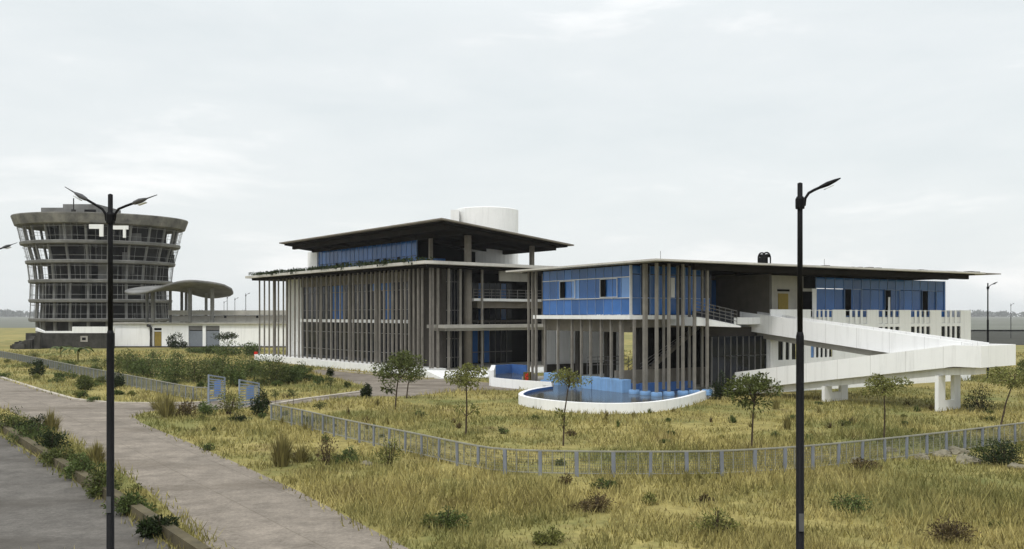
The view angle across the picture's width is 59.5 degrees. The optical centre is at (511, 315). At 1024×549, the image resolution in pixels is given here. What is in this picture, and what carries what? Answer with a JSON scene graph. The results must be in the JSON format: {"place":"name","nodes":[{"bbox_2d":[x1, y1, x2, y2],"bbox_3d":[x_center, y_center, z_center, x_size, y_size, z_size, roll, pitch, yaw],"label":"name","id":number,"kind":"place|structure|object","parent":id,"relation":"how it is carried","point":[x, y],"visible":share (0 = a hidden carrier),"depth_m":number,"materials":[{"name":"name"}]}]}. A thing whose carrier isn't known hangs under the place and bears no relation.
{"place":"outdoors","nodes":[
{"label":"outdoors","id":0,"kind":"place"},
{"bbox_2d":[0,317,168,327],"bbox_3d":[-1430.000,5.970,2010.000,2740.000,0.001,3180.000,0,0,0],"label":"field","id":1,"kind":"structure","parent":0,"point":[14,322],"depth_m":726.84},
{"bbox_2d":[0,309,39,316],"bbox_3d":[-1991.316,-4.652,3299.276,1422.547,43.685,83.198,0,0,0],"label":"trees","id":2,"kind":"object","parent":1,"relation":"on","point":[9,313],"visible":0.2,"depth_m":3279.54,"materials":[{"name":"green plant"}]},
{"bbox_2d":[0,436,172,548],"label":"asphalt road","id":3,"kind":"structure","parent":0,"point":[41,506],"depth_m":26.94,"materials":[{"name":"asphalt"}]},
{"bbox_2d":[65,187,155,548],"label":"street lamp","id":4,"kind":"object","parent":3,"relation":"on","point":[110,217],"visible":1,"depth_m":22.24,"materials":[{"name":"metal"}]},
{"bbox_2d":[10,198,187,332],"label":"concrete tower","id":5,"kind":"structure","parent":0,"point":[71,291],"depth_m":183.20,"materials":[{"name":"grey concrete"}]},
{"bbox_2d":[113,310,285,347],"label":"annex building","id":6,"kind":"structure","parent":0,"point":[201,329],"depth_m":166.34,"materials":[{"name":"white paint"}]},
{"bbox_2d":[155,332,160,345],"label":"door","id":7,"kind":"structure","parent":6,"relation":"in","point":[157,334],"depth_m":166.45,"materials":[{"name":"paint"}]},
{"bbox_2d":[125,280,232,322],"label":"concrete canopy","id":8,"kind":"object","parent":6,"relation":"on","point":[206,290],"visible":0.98,"depth_m":166.79,"materials":[{"name":"concrete"}]},
{"bbox_2d":[0,379,407,548],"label":"paved road","id":9,"kind":"structure","parent":0,"point":[248,508],"depth_m":31.34,"materials":[{"name":"concrete"}]},
{"bbox_2d":[208,374,225,403],"bbox_3d":[-20.208,5.000,61.327,0.116,2.001,1.976,0,0,16],"label":"gate leaf","id":10,"kind":"object","parent":9,"relation":"on","point":[217,386],"visible":0.85,"depth_m":61.21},
{"bbox_2d":[268,370,518,404],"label":"driveway","id":11,"kind":"structure","parent":0,"point":[432,386],"depth_m":75.26,"materials":[{"name":"concrete"}]},
{"bbox_2d":[270,391,359,403],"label":"kerb","id":12,"kind":"structure","parent":11,"relation":"on","point":[281,402],"depth_m":64.76,"materials":[{"name":"concrete"}]},
{"bbox_2d":[0,328,1023,548],"bbox_3d":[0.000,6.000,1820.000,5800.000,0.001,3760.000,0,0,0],"label":"ground","id":13,"kind":"structure","parent":0,"point":[9,337],"depth_m":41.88,"materials":[{"name":"green plant"}]},
{"bbox_2d":[0,406,33,429],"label":"bush","id":14,"kind":"object","parent":13,"relation":"on","point":[13,420],"visible":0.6,"depth_m":45.72,"materials":[{"name":"green plant"}]},
{"bbox_2d":[10,333,42,348],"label":"staircase","id":15,"kind":"structure","parent":13,"relation":"on","point":[33,342],"depth_m":158.84,"materials":[{"name":"concrete"}]},
{"bbox_2d":[6,419,52,442],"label":"bush","id":16,"kind":"object","parent":13,"relation":"on","point":[31,432],"visible":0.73,"depth_m":42.06,"materials":[{"name":"green plant"}]},
{"bbox_2d":[12,413,48,430],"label":"bush","id":17,"kind":"object","parent":13,"relation":"on","point":[37,420],"visible":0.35,"depth_m":45.14,"materials":[{"name":"green plant"}]},
{"bbox_2d":[28,363,45,375],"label":"bush","id":18,"kind":"object","parent":13,"relation":"on","point":[37,369],"visible":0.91,"depth_m":87.24,"materials":[{"name":"green plant"}]},
{"bbox_2d":[39,407,64,432],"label":"grass clump","id":19,"kind":"object","parent":13,"relation":"on","point":[51,420],"visible":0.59,"depth_m":45.26,"materials":[{"name":"plant"}]},
{"bbox_2d":[34,426,72,449],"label":"bush","id":20,"kind":"object","parent":13,"relation":"on","point":[49,441],"visible":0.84,"depth_m":38.97,"materials":[{"name":"green plant"}]},
{"bbox_2d":[38,444,83,465],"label":"bush","id":21,"kind":"object","parent":13,"relation":"on","point":[54,453],"visible":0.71,"depth_m":35.62,"materials":[{"name":"green plant"}]},
{"bbox_2d":[26,327,114,347],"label":"yard wall","id":22,"kind":"structure","parent":13,"relation":"on","point":[84,337],"depth_m":161.54,"materials":[{"name":"concrete"}]},
{"bbox_2d":[60,347,94,360],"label":"young tree","id":23,"kind":"object","parent":13,"relation":"on","point":[75,349],"visible":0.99,"depth_m":114.77,"materials":[{"name":"plant"}]},
{"bbox_2d":[59,451,105,478],"bbox_3d":[-15.709,5.543,32.995,1.659,1.050,1.558,0,0,0],"label":"bush","id":24,"kind":"object","parent":13,"relation":"on","point":[81,463],"visible":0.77,"depth_m":32.79,"materials":[{"name":"green plant"}]},
{"bbox_2d":[75,375,94,389],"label":"bush","id":25,"kind":"object","parent":13,"relation":"on","point":[85,384],"visible":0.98,"depth_m":71.54,"materials":[{"name":"green plant"}]},
{"bbox_2d":[82,439,105,464],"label":"grass clump","id":26,"kind":"object","parent":13,"relation":"on","point":[97,452],"visible":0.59,"depth_m":35.77,"materials":[{"name":"plant"}]},
{"bbox_2d":[81,468,122,498],"bbox_3d":[-13.607,5.561,29.632,1.283,1.108,1.265,0,0,0],"label":"bush","id":27,"kind":"object","parent":13,"relation":"on","point":[100,481],"visible":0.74,"depth_m":29.57,"materials":[{"name":"green plant"}]},
{"bbox_2d":[0,351,207,400],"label":"fence","id":28,"kind":"object","parent":13,"relation":"on","point":[140,382],"visible":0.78,"depth_m":81.39,"materials":[{"name":"metal"}]},
{"bbox_2d":[0,421,210,548],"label":"kerb","id":29,"kind":"structure","parent":13,"relation":"on","point":[179,536],"depth_m":26.40,"materials":[{"name":"concrete"}]},
{"bbox_2d":[0,376,220,403],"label":"kerb","id":30,"kind":"structure","parent":13,"relation":"on","point":[47,391],"depth_m":63.42,"materials":[{"name":"concrete"}]},
{"bbox_2d":[105,369,124,387],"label":"bush","id":31,"kind":"object","parent":13,"relation":"on","point":[119,382],"visible":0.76,"depth_m":73.62,"materials":[{"name":"green plant"}]},
{"bbox_2d":[99,350,140,367],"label":"bush","id":32,"kind":"object","parent":13,"relation":"on","point":[115,364],"visible":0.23,"depth_m":101.06,"materials":[{"name":"green plant"}]},
{"bbox_2d":[101,490,157,515],"bbox_3d":[-11.476,5.693,27.001,1.652,0.893,1.098,0,0,0],"label":"bush","id":33,"kind":"object","parent":13,"relation":"on","point":[121,505],"visible":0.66,"depth_m":26.86,"materials":[{"name":"green plant"}]},
{"bbox_2d":[114,347,155,373],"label":"bush","id":34,"kind":"object","parent":13,"relation":"on","point":[130,356],"visible":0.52,"depth_m":91.13,"materials":[{"name":"green plant"}]},
{"bbox_2d":[119,348,184,376],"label":"bush","id":35,"kind":"object","parent":13,"relation":"on","point":[144,367],"visible":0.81,"depth_m":86.13,"materials":[{"name":"green plant"}]},
{"bbox_2d":[145,392,163,409],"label":"grass clump","id":36,"kind":"object","parent":13,"relation":"on","point":[154,403],"visible":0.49,"depth_m":57.01,"materials":[{"name":"plant"}]},
{"bbox_2d":[133,513,179,539],"bbox_3d":[-9.578,5.712,24.223,1.272,0.806,0.999,0,0,-16],"label":"bush","id":37,"kind":"object","parent":13,"relation":"on","point":[151,526],"visible":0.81,"depth_m":24.07,"materials":[{"name":"green plant"}]},
{"bbox_2d":[153,389,180,416],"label":"grass clump","id":38,"kind":"object","parent":13,"relation":"on","point":[168,407],"visible":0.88,"depth_m":52.70,"materials":[{"name":"plant"}]},
{"bbox_2d":[148,350,202,380],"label":"bush","id":39,"kind":"object","parent":13,"relation":"on","point":[174,366],"visible":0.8,"depth_m":81.25,"materials":[{"name":"green plant"}]},
{"bbox_2d":[165,332,187,347],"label":"bush","id":40,"kind":"object","parent":13,"relation":"on","point":[173,341],"visible":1,"depth_m":161.00,"materials":[{"name":"green plant"}]},
{"bbox_2d":[175,400,197,415],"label":"bush","id":41,"kind":"object","parent":13,"relation":"on","point":[184,409],"visible":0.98,"depth_m":52.73,"materials":[{"name":"brown plant"}]},
{"bbox_2d":[164,354,224,381],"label":"bush","id":42,"kind":"object","parent":13,"relation":"on","point":[197,373],"visible":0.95,"depth_m":79.75,"materials":[{"name":"green plant"}]},
{"bbox_2d":[194,344,221,353],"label":"bush","id":43,"kind":"object","parent":13,"relation":"on","point":[205,349],"visible":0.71,"depth_m":139.38,"materials":[{"name":"green plant"}]},
{"bbox_2d":[197,401,219,414],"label":"bush","id":44,"kind":"object","parent":13,"relation":"on","point":[204,408],"visible":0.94,"depth_m":53.32,"materials":[{"name":"green plant"}]},
{"bbox_2d":[198,350,234,378],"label":"bush","id":45,"kind":"object","parent":13,"relation":"on","point":[222,361],"visible":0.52,"depth_m":84.48,"materials":[{"name":"green plant"}]},
{"bbox_2d":[213,331,238,350],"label":"young tree","id":46,"kind":"object","parent":13,"relation":"on","point":[227,336],"visible":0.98,"depth_m":139.41,"materials":[{"name":"green plant"}]},
{"bbox_2d":[210,339,246,355],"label":"bush","id":47,"kind":"object","parent":13,"relation":"on","point":[231,349],"visible":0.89,"depth_m":132.74,"materials":[{"name":"green plant"}]},
{"bbox_2d":[217,380,246,414],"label":"bush","id":48,"kind":"object","parent":13,"relation":"on","point":[231,409],"visible":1,"depth_m":54.14,"materials":[{"name":"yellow plant"}]},
{"bbox_2d":[220,356,246,385],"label":"bush","id":49,"kind":"object","parent":13,"relation":"on","point":[235,375],"visible":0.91,"depth_m":75.23,"materials":[{"name":"green plant"}]},
{"bbox_2d":[227,413,251,421],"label":"bush","id":50,"kind":"object","parent":13,"relation":"on","point":[240,418],"visible":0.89,"depth_m":50.28,"materials":[{"name":"green plant"}]},
{"bbox_2d":[229,350,267,376],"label":"bush","id":51,"kind":"object","parent":13,"relation":"on","point":[251,365],"visible":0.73,"depth_m":86.07,"materials":[{"name":"green plant"}]},
{"bbox_2d":[238,379,259,406],"bbox_3d":[-17.109,5.043,58.359,0.117,1.913,2.612,0,0,13],"label":"gate leaf","id":52,"kind":"object","parent":13,"relation":"on","point":[250,391],"visible":0.66,"depth_m":58.23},
{"bbox_2d":[242,342,263,355],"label":"bush","id":53,"kind":"object","parent":13,"relation":"on","point":[252,348],"visible":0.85,"depth_m":133.22,"materials":[{"name":"green plant"}]},
{"bbox_2d":[249,384,269,414],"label":"bush","id":54,"kind":"object","parent":13,"relation":"on","point":[261,406],"visible":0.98,"depth_m":53.27,"materials":[{"name":"green plant"}]},
{"bbox_2d":[245,354,290,384],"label":"bush","id":55,"kind":"object","parent":13,"relation":"on","point":[264,374],"visible":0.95,"depth_m":76.54,"materials":[{"name":"green plant"}]},
{"bbox_2d":[265,424,297,466],"bbox_3d":[-9.103,5.090,35.590,1.480,1.820,1.152,0,0,0],"label":"grass clump","id":56,"kind":"object","parent":13,"relation":"on","point":[281,457],"visible":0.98,"depth_m":35.41,"materials":[{"name":"plant"}]},
{"bbox_2d":[279,362,304,383],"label":"bush","id":57,"kind":"object","parent":13,"relation":"on","point":[294,372],"visible":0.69,"depth_m":78.49,"materials":[{"name":"green plant"}]},
{"bbox_2d":[291,443,318,462],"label":"grass clump","id":58,"kind":"object","parent":13,"relation":"on","point":[301,453],"visible":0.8,"depth_m":36.53,"materials":[{"name":"plant"}]},
{"bbox_2d":[294,360,315,381],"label":"bush","id":59,"kind":"object","parent":13,"relation":"on","point":[308,376],"visible":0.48,"depth_m":81.55,"materials":[{"name":"green plant"}]},
{"bbox_2d":[315,438,338,464],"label":"bush","id":60,"kind":"object","parent":13,"relation":"on","point":[324,454],"visible":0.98,"depth_m":35.87,"materials":[{"name":"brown plant"}]},
{"bbox_2d":[332,445,360,463],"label":"bush","id":61,"kind":"object","parent":13,"relation":"on","point":[350,452],"visible":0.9,"depth_m":36.27,"materials":[{"name":"green plant"}]},
{"bbox_2d":[360,382,372,397],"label":"bush","id":62,"kind":"object","parent":13,"relation":"on","point":[366,390],"visible":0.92,"depth_m":64.56,"materials":[{"name":"green plant"}]},
{"bbox_2d":[365,437,403,465],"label":"bush","id":63,"kind":"object","parent":13,"relation":"on","point":[386,457],"visible":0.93,"depth_m":35.58,"materials":[{"name":"green plant"}]},
{"bbox_2d":[369,350,426,409],"bbox_3d":[-7.236,4.088,56.306,3.498,3.934,2.883,0,0,-21],"label":"young tree","id":64,"kind":"object","parent":13,"relation":"on","point":[400,359],"visible":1,"depth_m":56.00,"materials":[{"name":"green plant"}]},
{"bbox_2d":[245,206,573,378],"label":"office building","id":65,"kind":"structure","parent":13,"relation":"on","point":[460,300],"depth_m":99.00,"materials":[{"name":"white paint"}]},
{"bbox_2d":[249,256,434,277],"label":"roof creeper","id":66,"kind":"object","parent":65,"relation":"on","point":[366,263],"visible":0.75,"depth_m":98.34,"materials":[{"name":"green plant"}]},
{"bbox_2d":[393,360,426,396],"bbox_3d":[-7.338,4.532,64.666,2.615,3.048,2.553,0,0,0],"label":"young tree","id":67,"kind":"object","parent":13,"relation":"on","point":[417,374],"visible":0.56,"depth_m":64.29,"materials":[{"name":"green plant"}]},
{"bbox_2d":[417,513,441,529],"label":"bush","id":68,"kind":"object","parent":13,"relation":"on","point":[428,518],"visible":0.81,"depth_m":25.24,"materials":[{"name":"green plant"}]},
{"bbox_2d":[423,505,471,529],"bbox_3d":[-1.800,5.707,25.264,1.457,0.742,0.790,0,0,9],"label":"bush","id":69,"kind":"object","parent":13,"relation":"on","point":[452,518],"visible":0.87,"depth_m":25.14,"materials":[{"name":"green plant"}]},
{"bbox_2d":[443,362,487,434],"bbox_3d":[-2.323,4.207,44.793,2.296,3.688,2.428,0,0,0],"label":"young tree","id":70,"kind":"object","parent":13,"relation":"on","point":[461,378],"visible":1,"depth_m":44.77,"materials":[{"name":"green plant"}]},
{"bbox_2d":[489,364,553,389],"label":"pool","id":71,"kind":"structure","parent":13,"relation":"on","point":[508,376],"depth_m":76.26,"materials":[{"name":"white paint"}]},
{"bbox_2d":[523,372,534,380],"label":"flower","id":72,"kind":"object","parent":13,"relation":"on","point":[526,375],"visible":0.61,"depth_m":73.49,"materials":[{"name":"red plant"}]},
{"bbox_2d":[531,524,565,545],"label":"bush","id":73,"kind":"object","parent":13,"relation":"on","point":[539,538],"visible":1,"depth_m":23.43,"materials":[{"name":"green plant"}]},
{"bbox_2d":[558,472,572,484],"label":"bush","id":74,"kind":"object","parent":13,"relation":"on","point":[567,478],"visible":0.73,"depth_m":31.68,"materials":[{"name":"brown plant"}]},
{"bbox_2d":[546,367,592,445],"bbox_3d":[2.611,4.195,41.145,2.126,3.713,2.085,0,0,0],"label":"young tree","id":75,"kind":"object","parent":13,"relation":"on","point":[564,376],"visible":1,"depth_m":41.05,"materials":[{"name":"green plant"}]},
{"bbox_2d":[569,491,616,511],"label":"bush","id":76,"kind":"object","parent":13,"relation":"on","point":[584,503],"visible":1,"depth_m":27.32,"materials":[{"name":"brown plant"}]},
{"bbox_2d":[589,477,614,488],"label":"bush","id":77,"kind":"object","parent":13,"relation":"on","point":[607,483],"visible":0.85,"depth_m":30.97,"materials":[{"name":"green plant"}]},
{"bbox_2d":[518,378,713,413],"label":"pool","id":78,"kind":"structure","parent":13,"relation":"on","point":[546,397],"depth_m":59.05,"materials":[{"name":"white paint"}]},
{"bbox_2d":[270,404,1023,476],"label":"fence","id":79,"kind":"object","parent":13,"relation":"on","point":[1017,429],"visible":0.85,"depth_m":35.79,"materials":[{"name":"metal"}]},
{"bbox_2d":[641,492,656,505],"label":"bush","id":80,"kind":"object","parent":13,"relation":"on","point":[649,497],"visible":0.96,"depth_m":28.41,"materials":[{"name":"green plant"}]},
{"bbox_2d":[688,505,743,534],"bbox_3d":[5.587,5.652,24.797,1.544,0.878,1.314,0,0,0],"label":"bush","id":81,"kind":"object","parent":13,"relation":"on","point":[717,520],"visible":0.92,"depth_m":24.61,"materials":[{"name":"green plant"}]},
{"bbox_2d":[708,370,731,399],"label":"bush","id":82,"kind":"object","parent":13,"relation":"on","point":[719,393],"visible":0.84,"depth_m":63.61,"materials":[{"name":"green plant"}]},
{"bbox_2d":[721,371,783,446],"bbox_3d":[10.304,4.241,39.264,2.702,3.623,2.569,0,0,-38],"label":"young tree","id":83,"kind":"object","parent":13,"relation":"on","point":[753,384],"visible":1,"depth_m":39.15,"materials":[{"name":"green plant"}]},
{"bbox_2d":[506,251,1000,396],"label":"pavilion building","id":84,"kind":"structure","parent":13,"relation":"on","point":[684,321],"depth_m":70.18,"materials":[{"name":"concrete"}]},
{"bbox_2d":[559,280,574,298],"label":"window","id":85,"kind":"structure","parent":84,"relation":"in","point":[561,283],"depth_m":71.17,"materials":[{"name":"glass"}]},
{"bbox_2d":[600,278,616,297],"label":"window","id":86,"kind":"structure","parent":84,"relation":"in","point":[602,281],"depth_m":66.58,"materials":[{"name":"glass"}]},
{"bbox_2d":[778,293,787,308],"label":"door","id":87,"kind":"structure","parent":84,"relation":"in","point":[782,297],"depth_m":72.29,"materials":[{"name":"paint"}]},
{"bbox_2d":[778,341,794,359],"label":"window","id":88,"kind":"structure","parent":84,"relation":"in","point":[779,342],"depth_m":70.33,"materials":[{"name":"black glass"}]},
{"bbox_2d":[803,291,811,316],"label":"door","id":89,"kind":"structure","parent":84,"relation":"in","point":[807,296],"depth_m":73.81,"materials":[{"name":"glass"}]},
{"bbox_2d":[803,277,814,288],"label":"transom window","id":90,"kind":"structure","parent":84,"relation":"in","point":[808,282],"depth_m":74.10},
{"bbox_2d":[844,289,861,315],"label":"window","id":91,"kind":"structure","parent":84,"relation":"in","point":[847,292],"depth_m":76.43,"materials":[{"name":"glass"}]},
{"bbox_2d":[885,290,899,315],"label":"window","id":92,"kind":"structure","parent":84,"relation":"in","point":[887,292],"depth_m":79.15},
{"bbox_2d":[922,290,936,315],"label":"window","id":93,"kind":"structure","parent":84,"relation":"in","point":[924,293],"depth_m":82.00,"materials":[{"name":"glass"}]},
{"bbox_2d":[941,326,958,338],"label":"window","id":94,"kind":"structure","parent":84,"relation":"in","point":[942,327],"depth_m":81.34,"materials":[{"name":"black glass"}]},
{"bbox_2d":[782,416,792,429],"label":"grass clump","id":95,"kind":"object","parent":13,"relation":"on","point":[787,424],"visible":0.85,"depth_m":46.82,"materials":[{"name":"plant"}]},
{"bbox_2d":[795,178,840,548],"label":"street lamp","id":96,"kind":"object","parent":13,"relation":"on","point":[800,202],"visible":1,"depth_m":20.34,"materials":[{"name":"metal"}]},
{"bbox_2d":[826,491,872,514],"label":"bush","id":97,"kind":"object","parent":13,"relation":"on","point":[854,503],"visible":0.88,"depth_m":27.23,"materials":[{"name":"green plant"}]},
{"bbox_2d":[849,457,882,470],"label":"bush","id":98,"kind":"object","parent":13,"relation":"on","point":[861,464],"visible":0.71,"depth_m":34.49,"materials":[{"name":"brown plant"}]},
{"bbox_2d":[722,312,1015,411],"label":"pedestrian ramp","id":99,"kind":"structure","parent":13,"relation":"on","point":[893,352],"depth_m":60.46,"materials":[{"name":"white concrete"}]},
{"bbox_2d":[860,373,913,437],"bbox_3d":[17.693,4.394,42.719,2.254,3.315,2.551,0,0,0],"label":"young tree","id":100,"kind":"object","parent":13,"relation":"on","point":[884,384],"visible":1,"depth_m":42.44,"materials":[{"name":"green plant"}]},
{"bbox_2d":[932,449,951,456],"bbox_3d":[18.309,5.891,38.186,0.814,0.358,0.738,0,0,19],"label":"rock","id":101,"kind":"object","parent":13,"relation":"on","point":[943,452],"visible":0.75,"depth_m":38.02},
{"bbox_2d":[916,514,980,543],"bbox_3d":[11.582,5.690,23.608,1.749,0.754,1.253,0,0,0],"label":"bush","id":102,"kind":"object","parent":13,"relation":"on","point":[947,533],"visible":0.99,"depth_m":23.59,"materials":[{"name":"brown plant"}]},
{"bbox_2d":[948,446,969,454],"bbox_3d":[19.267,5.876,38.903,1.040,0.388,0.849,0,0,-18],"label":"rock","id":103,"kind":"object","parent":13,"relation":"on","point":[954,450],"visible":0.58,"depth_m":38.63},
{"bbox_2d":[956,454,981,463],"bbox_3d":[18.522,5.861,36.324,0.940,0.419,0.920,0,0,36],"label":"rock","id":104,"kind":"object","parent":13,"relation":"on","point":[962,457],"visible":0.66,"depth_m":36.22,"materials":[{"name":"stone"}]},
{"bbox_2d":[961,383,998,410],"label":"bush","id":105,"kind":"object","parent":13,"relation":"on","point":[976,402],"visible":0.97,"depth_m":56.36,"materials":[{"name":"green plant"}]},
{"bbox_2d":[986,282,996,378],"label":"street lamp","id":106,"kind":"object","parent":13,"relation":"on","point":[988,286],"visible":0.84,"depth_m":83.95,"materials":[{"name":"metal"}]},
{"bbox_2d":[963,438,1023,466],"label":"bush","id":107,"kind":"object","parent":13,"relation":"on","point":[1009,456],"visible":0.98,"depth_m":35.85,"materials":[{"name":"green plant"}]},
{"bbox_2d":[971,309,1023,316],"bbox_3d":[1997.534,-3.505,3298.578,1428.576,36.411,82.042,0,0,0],"label":"trees","id":108,"kind":"object","parent":13,"relation":"on","point":[978,313],"visible":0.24,"depth_m":3287.01,"materials":[{"name":"grey plant"}]},
{"bbox_2d":[980,366,1023,424],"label":"young tree","id":109,"kind":"object","parent":13,"relation":"on","point":[1013,381],"visible":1,"depth_m":47.96,"materials":[{"name":"green plant"}]},
{"bbox_2d":[0,0,1023,316],"label":"sky","id":110,"kind":"structure","parent":0,"point":[614,130],"materials":[{"name":"white"}]},
{"bbox_2d":[971,317,1023,330],"bbox_3d":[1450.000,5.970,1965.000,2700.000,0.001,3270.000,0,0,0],"label":"field","id":111,"kind":"structure","parent":0,"point":[995,323],"depth_m":639.89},
{"bbox_2d":[971,330,1023,344],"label":"tilled field","id":112,"kind":"structure","parent":0,"point":[1003,337],"depth_m":250.43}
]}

